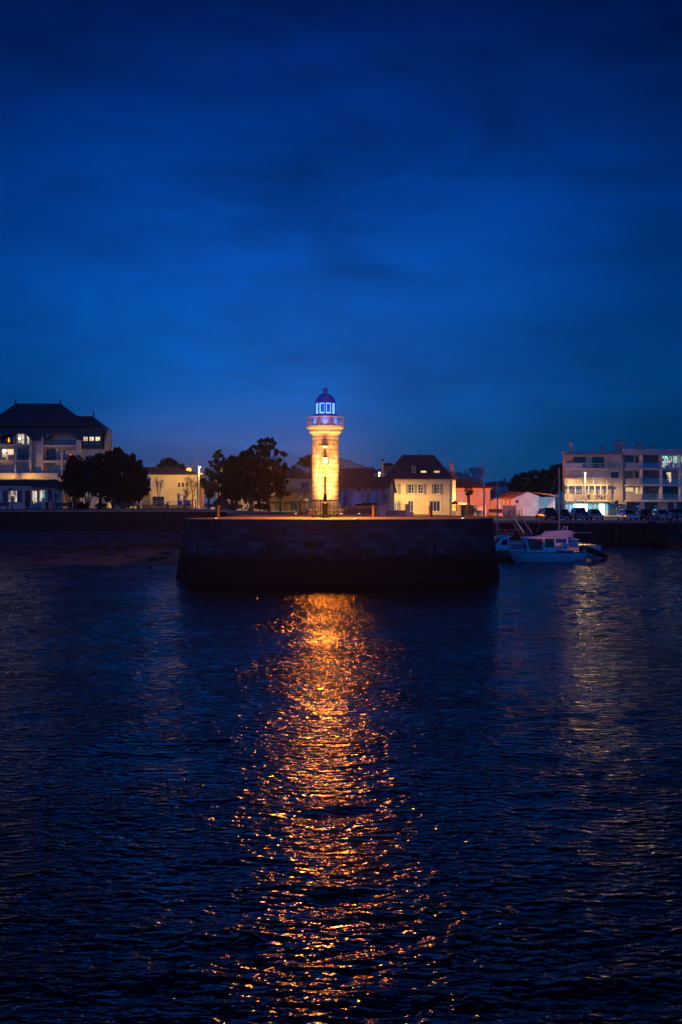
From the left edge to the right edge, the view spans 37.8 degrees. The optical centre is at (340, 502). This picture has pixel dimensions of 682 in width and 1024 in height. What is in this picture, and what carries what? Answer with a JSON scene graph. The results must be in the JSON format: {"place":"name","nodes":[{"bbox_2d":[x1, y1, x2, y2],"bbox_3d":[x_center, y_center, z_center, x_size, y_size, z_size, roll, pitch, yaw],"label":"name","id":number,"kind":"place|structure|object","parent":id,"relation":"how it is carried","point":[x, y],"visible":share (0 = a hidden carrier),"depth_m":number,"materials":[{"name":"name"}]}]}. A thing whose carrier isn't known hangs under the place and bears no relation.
{"place":"outdoors","nodes":[
{"label":"outdoors","id":0,"kind":"place"},
{"bbox_2d":[0,530,182,566],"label":"beach","id":1,"kind":"structure","parent":0,"point":[41,539],"depth_m":99.05,"materials":[{"name":"brown sand"}]},
{"bbox_2d":[0,534,181,559],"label":"seaweed","id":2,"kind":"object","parent":1,"relation":"on","point":[89,547],"visible":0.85,"depth_m":97.91,"materials":[{"name":"plant"}]},
{"bbox_2d":[0,510,228,530],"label":"sea wall","id":3,"kind":"structure","parent":1,"relation":"on","point":[95,520],"depth_m":119.06,"materials":[{"name":"stone"}]},
{"bbox_2d":[0,508,200,509],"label":"lawn","id":4,"kind":"structure","parent":0,"point":[107,509],"depth_m":130.20,"materials":[{"name":"green plant"}]},
{"bbox_2d":[0,501,33,508],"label":"garden wall","id":5,"kind":"structure","parent":4,"relation":"on","point":[19,505],"depth_m":141.00,"materials":[{"name":"white"}]},
{"bbox_2d":[55,503,69,509],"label":"park bench","id":6,"kind":"object","parent":4,"relation":"on","point":[63,504],"visible":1,"depth_m":129.22,"materials":[{"name":"brown wood"}]},
{"bbox_2d":[60,472,76,508],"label":"leaning tree","id":7,"kind":"object","parent":4,"relation":"on","point":[68,479],"visible":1,"depth_m":136.91,"materials":[{"name":"green plant"}]},
{"bbox_2d":[59,454,86,508],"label":"evergreen oak","id":8,"kind":"object","parent":4,"relation":"on","point":[73,464],"visible":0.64,"depth_m":140.43,"materials":[{"name":"green plant"}]},
{"bbox_2d":[76,501,88,508],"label":"shrub","id":9,"kind":"object","parent":4,"relation":"on","point":[81,505],"visible":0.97,"depth_m":133.71,"materials":[{"name":"green plant"}]},
{"bbox_2d":[80,472,95,508],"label":"leaning tree","id":10,"kind":"object","parent":4,"relation":"on","point":[88,482],"visible":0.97,"depth_m":137.90,"materials":[{"name":"green plant"}]},
{"bbox_2d":[81,450,120,508],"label":"evergreen oak","id":11,"kind":"object","parent":4,"relation":"on","point":[102,466],"visible":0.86,"depth_m":139.36,"materials":[{"name":"green plant"}]},
{"bbox_2d":[95,501,106,508],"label":"shrub","id":12,"kind":"object","parent":4,"relation":"on","point":[100,505],"visible":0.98,"depth_m":133.76,"materials":[{"name":"green plant"}]},
{"bbox_2d":[104,471,124,508],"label":"leaning tree","id":13,"kind":"object","parent":4,"relation":"on","point":[116,480],"visible":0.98,"depth_m":138.90,"materials":[{"name":"green plant"}]},
{"bbox_2d":[113,446,141,508],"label":"evergreen oak","id":14,"kind":"object","parent":4,"relation":"on","point":[128,487],"visible":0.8,"depth_m":141.33,"materials":[{"name":"green plant"}]},
{"bbox_2d":[120,503,134,509],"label":"park bench","id":15,"kind":"object","parent":4,"relation":"on","point":[127,504],"visible":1,"depth_m":130.22,"materials":[{"name":"brown wood"}]},
{"bbox_2d":[131,459,151,508],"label":"evergreen oak","id":16,"kind":"object","parent":4,"relation":"on","point":[141,473],"visible":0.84,"depth_m":142.77,"materials":[{"name":"green plant"}]},
{"bbox_2d":[142,504,191,508],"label":"picket fence","id":17,"kind":"object","parent":4,"relation":"on","point":[168,507],"visible":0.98,"depth_m":131.00,"materials":[{"name":"brown wood"}]},
{"bbox_2d":[199,468,218,508],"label":"hedge tree","id":18,"kind":"object","parent":4,"relation":"on","point":[211,486],"visible":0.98,"depth_m":149.54,"materials":[{"name":"green plant"}]},
{"bbox_2d":[155,476,162,506],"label":"bare tree","id":19,"kind":"object","parent":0,"point":[157,487],"visible":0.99,"depth_m":149.97,"materials":[{"name":"brown plant"}]},
{"bbox_2d":[130,463,204,507],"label":"two storey house","id":20,"kind":"structure","parent":0,"point":[173,483],"depth_m":176.00,"materials":[{"name":"beige paint"}]},
{"bbox_2d":[152,497,163,504],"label":"window","id":21,"kind":"structure","parent":20,"relation":"in","point":[155,500],"depth_m":176.11,"materials":[{"name":"black"}]},
{"bbox_2d":[177,493,185,504],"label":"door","id":22,"kind":"structure","parent":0,"point":[179,501],"depth_m":138.00,"materials":[{"name":"blue wood"}]},
{"bbox_2d":[215,505,219,517],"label":"bollard","id":23,"kind":"object","parent":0,"point":[217,511],"visible":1,"depth_m":73.87,"materials":[{"name":"orange metal"}]},
{"bbox_2d":[214,466,274,507],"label":"gabled house","id":24,"kind":"structure","parent":0,"point":[241,503],"depth_m":180.00,"materials":[{"name":"beige paint"}]},
{"bbox_2d":[227,512,305,512],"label":"ground","id":25,"kind":"structure","parent":0,"point":[264,512],"depth_m":122.39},
{"bbox_2d":[193,513,479,518],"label":"pavement","id":26,"kind":"structure","parent":0,"point":[293,516],"depth_m":74.84,"materials":[{"name":"grey concrete"}]},
{"bbox_2d":[312,500,337,517],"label":"railing","id":27,"kind":"object","parent":26,"relation":"on","point":[320,516],"visible":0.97,"depth_m":72.19,"materials":[{"name":"black"}]},
{"bbox_2d":[322,455,328,517],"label":"street lamp","id":28,"kind":"object","parent":26,"relation":"on","point":[325,458],"visible":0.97,"depth_m":72.90,"materials":[{"name":"metal"}]},
{"bbox_2d":[303,387,347,513],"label":"lighthouse","id":29,"kind":"object","parent":26,"relation":"on","point":[324,429],"visible":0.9,"depth_m":97.92,"materials":[{"name":"stone"}]},
{"bbox_2d":[321,445,327,492],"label":"sector light","id":30,"kind":"object","parent":29,"relation":"attached to","point":[325,447],"visible":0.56,"depth_m":97.26,"materials":[{"name":"metal"}]},
{"bbox_2d":[345,506,377,515],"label":"stone wall","id":31,"kind":"structure","parent":26,"relation":"on","point":[361,509],"depth_m":112.00,"materials":[{"name":"grey stone"}]},
{"bbox_2d":[355,502,376,505],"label":"shrub","id":32,"kind":"object","parent":26,"relation":"on","point":[367,504],"visible":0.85,"depth_m":114.40,"materials":[{"name":"green plant"}]},
{"bbox_2d":[378,505,405,516],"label":"stone wall","id":33,"kind":"structure","parent":26,"relation":"on","point":[382,511],"depth_m":113.05,"materials":[{"name":"stone"}]},
{"bbox_2d":[405,504,412,516],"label":"gate pillar","id":34,"kind":"structure","parent":26,"relation":"on","point":[409,513],"depth_m":112.90,"materials":[{"name":"grey stone"}]},
{"bbox_2d":[0,544,681,1023],"bbox_3d":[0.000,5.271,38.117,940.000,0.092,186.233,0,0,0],"label":"water","id":35,"kind":"structure","parent":0,"point":[440,802],"depth_m":17.85,"materials":[{"name":"blue liquid"}]},
{"bbox_2d":[176,513,499,583],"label":"stone pier","id":36,"kind":"structure","parent":35,"relation":"in","point":[333,551],"depth_m":65.97,"materials":[{"name":"grey stone"}]},
{"bbox_2d":[469,461,522,548],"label":"sailboat","id":37,"kind":"object","parent":35,"relation":"on","point":[484,497],"visible":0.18,"depth_m":99.95,"materials":[{"name":"white"}]},
{"bbox_2d":[487,480,521,543],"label":"sailboat","id":38,"kind":"object","parent":35,"relation":"on","point":[510,542],"visible":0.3,"depth_m":113.91,"materials":[{"name":"white"}]},
{"bbox_2d":[496,551,512,560],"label":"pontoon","id":39,"kind":"object","parent":35,"relation":"on","point":[503,555],"visible":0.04,"depth_m":90.50,"materials":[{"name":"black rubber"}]},
{"bbox_2d":[495,535,523,550],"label":"motor boat","id":40,"kind":"object","parent":35,"relation":"on","point":[501,542],"visible":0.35,"depth_m":96.33,"materials":[{"name":"blue"}]},
{"bbox_2d":[506,536,575,561],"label":"motor boat","id":41,"kind":"object","parent":35,"relation":"on","point":[539,549],"visible":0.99,"depth_m":88.74,"materials":[{"name":"blue"}]},
{"bbox_2d":[522,526,579,550],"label":"motor boat","id":42,"kind":"object","parent":35,"relation":"on","point":[562,536],"visible":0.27,"depth_m":96.59,"materials":[{"name":"white"}]},
{"bbox_2d":[535,467,600,550],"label":"sailboat","id":43,"kind":"object","parent":35,"relation":"on","point":[597,547],"visible":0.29,"depth_m":102.42,"materials":[{"name":"white"}]},
{"bbox_2d":[557,543,586,559],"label":"motor boat","id":44,"kind":"object","parent":35,"relation":"on","point":[580,555],"visible":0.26,"depth_m":91.90,"materials":[{"name":"blue"}]},
{"bbox_2d":[570,542,594,555],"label":"motor boat","id":45,"kind":"object","parent":35,"relation":"on","point":[576,544],"visible":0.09,"depth_m":98.44,"materials":[{"name":"blue"}]},
{"bbox_2d":[492,521,681,543],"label":"quay wall","id":46,"kind":"structure","parent":35,"relation":"in","point":[618,532],"depth_m":129.09,"materials":[{"name":"stone"}]},
{"bbox_2d":[510,512,531,536],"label":"gangway","id":47,"kind":"object","parent":46,"relation":"on","point":[521,531],"visible":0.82,"depth_m":124.33,"materials":[{"name":"grey metal"}]},
{"bbox_2d":[579,543,607,558],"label":"inflatable boat","id":48,"kind":"object","parent":35,"relation":"on","point":[593,551],"visible":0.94,"depth_m":93.36,"materials":[{"name":"rubber"}]},
{"bbox_2d":[643,521,681,548],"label":"slipway","id":49,"kind":"structure","parent":35,"relation":"in","point":[672,538],"depth_m":123.85,"materials":[{"name":"grey concrete"}]},
{"bbox_2d":[665,513,681,533],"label":"wooden stairs","id":50,"kind":"structure","parent":49,"relation":"on","point":[668,522],"depth_m":128.04,"materials":[{"name":"brown wood"}]},
{"bbox_2d":[0,0,681,504],"label":"sky","id":51,"kind":"structure","parent":0,"point":[459,222],"materials":[{"name":"blue"}]},
{"bbox_2d":[115,504,681,520],"bbox_3d":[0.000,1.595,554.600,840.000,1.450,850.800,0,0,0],"label":"ground","id":52,"kind":"structure","parent":0,"point":[212,507],"depth_m":139.00,"materials":[{"name":"grey"}]},
{"bbox_2d":[0,479,72,508],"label":"house","id":53,"kind":"structure","parent":52,"relation":"on","point":[39,493],"depth_m":144.00,"materials":[{"name":"white paint"}]},
{"bbox_2d":[8,491,16,501],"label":"window","id":54,"kind":"structure","parent":53,"relation":"in","point":[14,495],"depth_m":145.00,"materials":[{"name":"white glass"}]},
{"bbox_2d":[25,491,30,505],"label":"door","id":55,"kind":"structure","parent":53,"relation":"in","point":[27,493],"depth_m":144.05,"materials":[{"name":"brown wood"}]},
{"bbox_2d":[31,490,41,501],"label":"window","id":56,"kind":"structure","parent":53,"relation":"in","point":[33,493],"depth_m":144.93,"materials":[{"name":"white glass"}]},
{"bbox_2d":[39,490,44,501],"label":"window","id":57,"kind":"structure","parent":53,"relation":"in","point":[43,491],"depth_m":144.37,"materials":[{"name":"clear glass"}]},
{"bbox_2d":[0,396,112,507],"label":"apartment building","id":58,"kind":"structure","parent":52,"relation":"on","point":[53,437],"depth_m":168.00,"materials":[{"name":"white paint"}]},
{"bbox_2d":[0,449,13,459],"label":"window","id":59,"kind":"structure","parent":58,"relation":"in","point":[10,452],"depth_m":169.73,"materials":[{"name":"white glass"}]},
{"bbox_2d":[7,434,15,443],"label":"window","id":60,"kind":"structure","parent":58,"relation":"in","point":[11,436],"depth_m":168.13,"materials":[{"name":"black"}]},
{"bbox_2d":[17,434,28,443],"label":"window","id":61,"kind":"structure","parent":58,"relation":"in","point":[21,435],"depth_m":169.73,"materials":[{"name":"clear glass"}]},
{"bbox_2d":[18,449,28,459],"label":"window","id":62,"kind":"structure","parent":58,"relation":"in","point":[22,452],"depth_m":168.13,"materials":[{"name":"blue glass"}]},
{"bbox_2d":[47,449,55,459],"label":"window","id":63,"kind":"structure","parent":58,"relation":"in","point":[49,451],"depth_m":168.13,"materials":[{"name":"blue glass"}]},
{"bbox_2d":[64,450,75,459],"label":"window","id":64,"kind":"structure","parent":58,"relation":"in","point":[66,452],"depth_m":169.73,"materials":[{"name":"black"}]},
{"bbox_2d":[156,458,185,469],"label":"garden tree","id":65,"kind":"object","parent":52,"relation":"on","point":[169,462],"visible":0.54,"depth_m":193.65,"materials":[{"name":"green plant"}]},
{"bbox_2d":[184,475,199,499],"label":"bare tree","id":66,"kind":"object","parent":52,"relation":"on","point":[190,483],"visible":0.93,"depth_m":167.63,"materials":[{"name":"brown plant"}]},
{"bbox_2d":[208,449,225,497],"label":"pine tree","id":67,"kind":"object","parent":52,"relation":"on","point":[217,466],"visible":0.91,"depth_m":151.73,"materials":[{"name":"green plant"}]},
{"bbox_2d":[211,495,229,509],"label":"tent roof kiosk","id":68,"kind":"object","parent":52,"relation":"on","point":[222,503],"visible":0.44,"depth_m":149.29,"materials":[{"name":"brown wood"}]},
{"bbox_2d":[217,455,248,509],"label":"evergreen oak","id":69,"kind":"object","parent":52,"relation":"on","point":[231,476],"visible":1,"depth_m":145.16,"materials":[{"name":"green plant"}]},
{"bbox_2d":[239,447,276,510],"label":"evergreen oak","id":70,"kind":"object","parent":52,"relation":"on","point":[259,479],"visible":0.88,"depth_m":146.42,"materials":[{"name":"green plant"}]},
{"bbox_2d":[251,437,288,510],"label":"umbrella pine","id":71,"kind":"object","parent":52,"relation":"on","point":[264,453],"visible":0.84,"depth_m":149.68,"materials":[{"name":"green plant"}]},
{"bbox_2d":[270,465,290,511],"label":"evergreen tree","id":72,"kind":"object","parent":52,"relation":"on","point":[279,485],"visible":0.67,"depth_m":151.43,"materials":[{"name":"green plant"}]},
{"bbox_2d":[265,492,308,510],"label":"shrubs","id":73,"kind":"object","parent":52,"relation":"on","point":[289,503],"visible":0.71,"depth_m":168.06,"materials":[{"name":"green plant"}]},
{"bbox_2d":[286,486,309,511],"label":"bare tree","id":74,"kind":"object","parent":52,"relation":"on","point":[298,490],"visible":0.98,"depth_m":159.52,"materials":[{"name":"brown plant"}]},
{"bbox_2d":[291,452,311,467],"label":"garden tree","id":75,"kind":"object","parent":52,"relation":"on","point":[305,460],"visible":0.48,"depth_m":214.56,"materials":[{"name":"green plant"}]},
{"bbox_2d":[286,464,373,507],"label":"tiled house","id":76,"kind":"structure","parent":52,"relation":"on","point":[298,477],"depth_m":190.53,"materials":[{"name":"beige paint"}]},
{"bbox_2d":[339,452,366,467],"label":"white gable house","id":77,"kind":"structure","parent":52,"relation":"on","point":[343,463],"depth_m":200.00,"materials":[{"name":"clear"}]},
{"bbox_2d":[339,476,396,509],"bbox_3d":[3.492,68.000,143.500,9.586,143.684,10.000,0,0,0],"label":"old shed","id":78,"kind":"structure","parent":52,"relation":"on","point":[378,490],"depth_m":139.06,"materials":[{"name":"grey metal"}]},
{"bbox_2d":[353,492,360,505],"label":"door","id":79,"kind":"structure","parent":78,"relation":"in","point":[356,495],"depth_m":139.08,"materials":[{"name":"blue wood"}]},
{"bbox_2d":[370,492,375,504],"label":"door","id":80,"kind":"structure","parent":78,"relation":"in","point":[372,494],"depth_m":139.08,"materials":[{"name":"wood"}]},
{"bbox_2d":[369,465,390,475],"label":"house","id":81,"kind":"structure","parent":52,"relation":"on","point":[386,470],"depth_m":224.50,"materials":[{"name":"stone"}]},
{"bbox_2d":[385,453,453,514],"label":"mansard house","id":82,"kind":"structure","parent":52,"relation":"on","point":[423,483],"depth_m":160.00,"materials":[{"name":"beige paint"}]},
{"bbox_2d":[430,501,439,510],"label":"window","id":83,"kind":"structure","parent":82,"relation":"in","point":[435,504],"depth_m":160.11,"materials":[{"name":"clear glass"}]},
{"bbox_2d":[449,462,455,505],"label":"narrow house","id":84,"kind":"structure","parent":52,"relation":"on","point":[451,470],"depth_m":166.00,"materials":[{"name":"yellow tile"}]},
{"bbox_2d":[447,467,482,483],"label":"pink gable house","id":85,"kind":"structure","parent":52,"relation":"on","point":[463,476],"depth_m":215.00,"materials":[{"name":"tile"}]},
{"bbox_2d":[453,504,482,515],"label":"gate","id":86,"kind":"structure","parent":52,"relation":"on","point":[462,510],"depth_m":160.06,"materials":[{"name":"brown wood"}]},
{"bbox_2d":[464,486,474,515],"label":"palm tree","id":87,"kind":"object","parent":52,"relation":"on","point":[468,493],"visible":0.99,"depth_m":157.81,"materials":[{"name":"green plant"}]},
{"bbox_2d":[455,476,493,515],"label":"orange lit house","id":88,"kind":"structure","parent":52,"relation":"on","point":[461,495],"depth_m":176.00,"materials":[{"name":"paint"}]},
{"bbox_2d":[469,467,485,479],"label":"water tower","id":89,"kind":"structure","parent":52,"relation":"on","point":[475,472],"depth_m":597.06,"materials":[{"name":"grey metal"}]},
{"bbox_2d":[485,478,508,498],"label":"tree","id":90,"kind":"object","parent":52,"relation":"on","point":[503,484],"depth_m":235.00,"materials":[{"name":"green plant"}]},
{"bbox_2d":[490,492,558,515],"bbox_3d":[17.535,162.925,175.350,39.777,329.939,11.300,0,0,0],"label":"hall","id":91,"kind":"structure","parent":52,"relation":"on","point":[529,504],"depth_m":170.20,"materials":[{"name":"white paint"}]},
{"bbox_2d":[507,463,562,496],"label":"tree belt","id":92,"kind":"object","parent":52,"relation":"on","point":[543,483],"visible":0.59,"depth_m":203.55,"materials":[{"name":"green plant"}]},
{"bbox_2d":[539,507,557,519],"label":"parked car","id":93,"kind":"object","parent":52,"relation":"on","point":[550,513],"visible":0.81,"depth_m":132.03,"materials":[{"name":"black metal"}]},
{"bbox_2d":[554,509,571,519],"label":"parked car","id":94,"kind":"object","parent":52,"relation":"on","point":[565,514],"visible":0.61,"depth_m":131.75,"materials":[{"name":"blue"}]},
{"bbox_2d":[570,507,588,519],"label":"parked car","id":95,"kind":"object","parent":52,"relation":"on","point":[576,514],"visible":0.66,"depth_m":132.03,"materials":[{"name":"grey metal"}]},
{"bbox_2d":[585,509,603,519],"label":"parked car","id":96,"kind":"object","parent":52,"relation":"on","point":[597,514],"visible":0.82,"depth_m":132.14,"materials":[{"name":"black metal"}]},
{"bbox_2d":[561,441,681,515],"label":"apartment block","id":97,"kind":"structure","parent":52,"relation":"on","point":[636,478],"depth_m":176.00,"materials":[{"name":"white paint"}]},
{"bbox_2d":[573,457,584,462],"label":"window","id":98,"kind":"structure","parent":97,"relation":"in","point":[575,459],"depth_m":176.11,"materials":[{"name":"black"}]},
{"bbox_2d":[574,504,587,510],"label":"window","id":99,"kind":"structure","parent":97,"relation":"in","point":[575,505],"depth_m":176.63,"materials":[{"name":"white glass"}]},
{"bbox_2d":[592,457,603,467],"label":"window","id":100,"kind":"structure","parent":97,"relation":"in","point":[594,459],"depth_m":176.11,"materials":[{"name":"black"}]},
{"bbox_2d":[598,504,604,514],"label":"window","id":101,"kind":"structure","parent":97,"relation":"in","point":[601,507],"depth_m":176.63,"materials":[{"name":"white glass"}]},
{"bbox_2d":[625,456,633,461],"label":"window","id":102,"kind":"structure","parent":97,"relation":"in","point":[627,458],"depth_m":176.63,"materials":[{"name":"black"}]},
{"bbox_2d":[627,503,639,511],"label":"window","id":103,"kind":"structure","parent":97,"relation":"in","point":[633,506],"depth_m":176.63,"materials":[{"name":"black"}]},
{"bbox_2d":[645,502,657,508],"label":"window","id":104,"kind":"structure","parent":97,"relation":"in","point":[648,505],"depth_m":176.63,"materials":[{"name":"black"}]},
{"bbox_2d":[662,456,673,467],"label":"window","id":105,"kind":"structure","parent":97,"relation":"in","point":[664,460],"depth_m":178.23,"materials":[{"name":"white"}]},
{"bbox_2d":[662,487,677,497],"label":"window","id":106,"kind":"structure","parent":97,"relation":"in","point":[667,492],"depth_m":176.63,"materials":[{"name":"black"}]},
{"bbox_2d":[617,509,637,519],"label":"parked car","id":107,"kind":"object","parent":52,"relation":"on","point":[625,514],"visible":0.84,"depth_m":132.18,"materials":[{"name":"blue"}]},
{"bbox_2d":[635,509,653,519],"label":"parked car","id":108,"kind":"object","parent":52,"relation":"on","point":[642,513],"visible":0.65,"depth_m":132.38,"materials":[{"name":"black"}]},
{"bbox_2d":[651,509,671,519],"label":"parked car","id":109,"kind":"object","parent":52,"relation":"on","point":[661,513],"visible":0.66,"depth_m":132.20,"materials":[{"name":"grey"}]},
{"bbox_2d":[667,509,681,518],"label":"parked car","id":110,"kind":"object","parent":52,"relation":"on","point":[674,511],"visible":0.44,"depth_m":140.48,"materials":[{"name":"grey metal"}]},
{"bbox_2d":[486,505,515,516],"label":"yard wall","id":111,"kind":"structure","parent":0,"point":[506,509],"depth_m":163.00,"materials":[{"name":"pink wood"}]},
{"bbox_2d":[413,514,616,517],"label":"road","id":112,"kind":"structure","parent":0,"point":[496,517],"depth_m":153.70,"materials":[{"name":"grey asphalt"}]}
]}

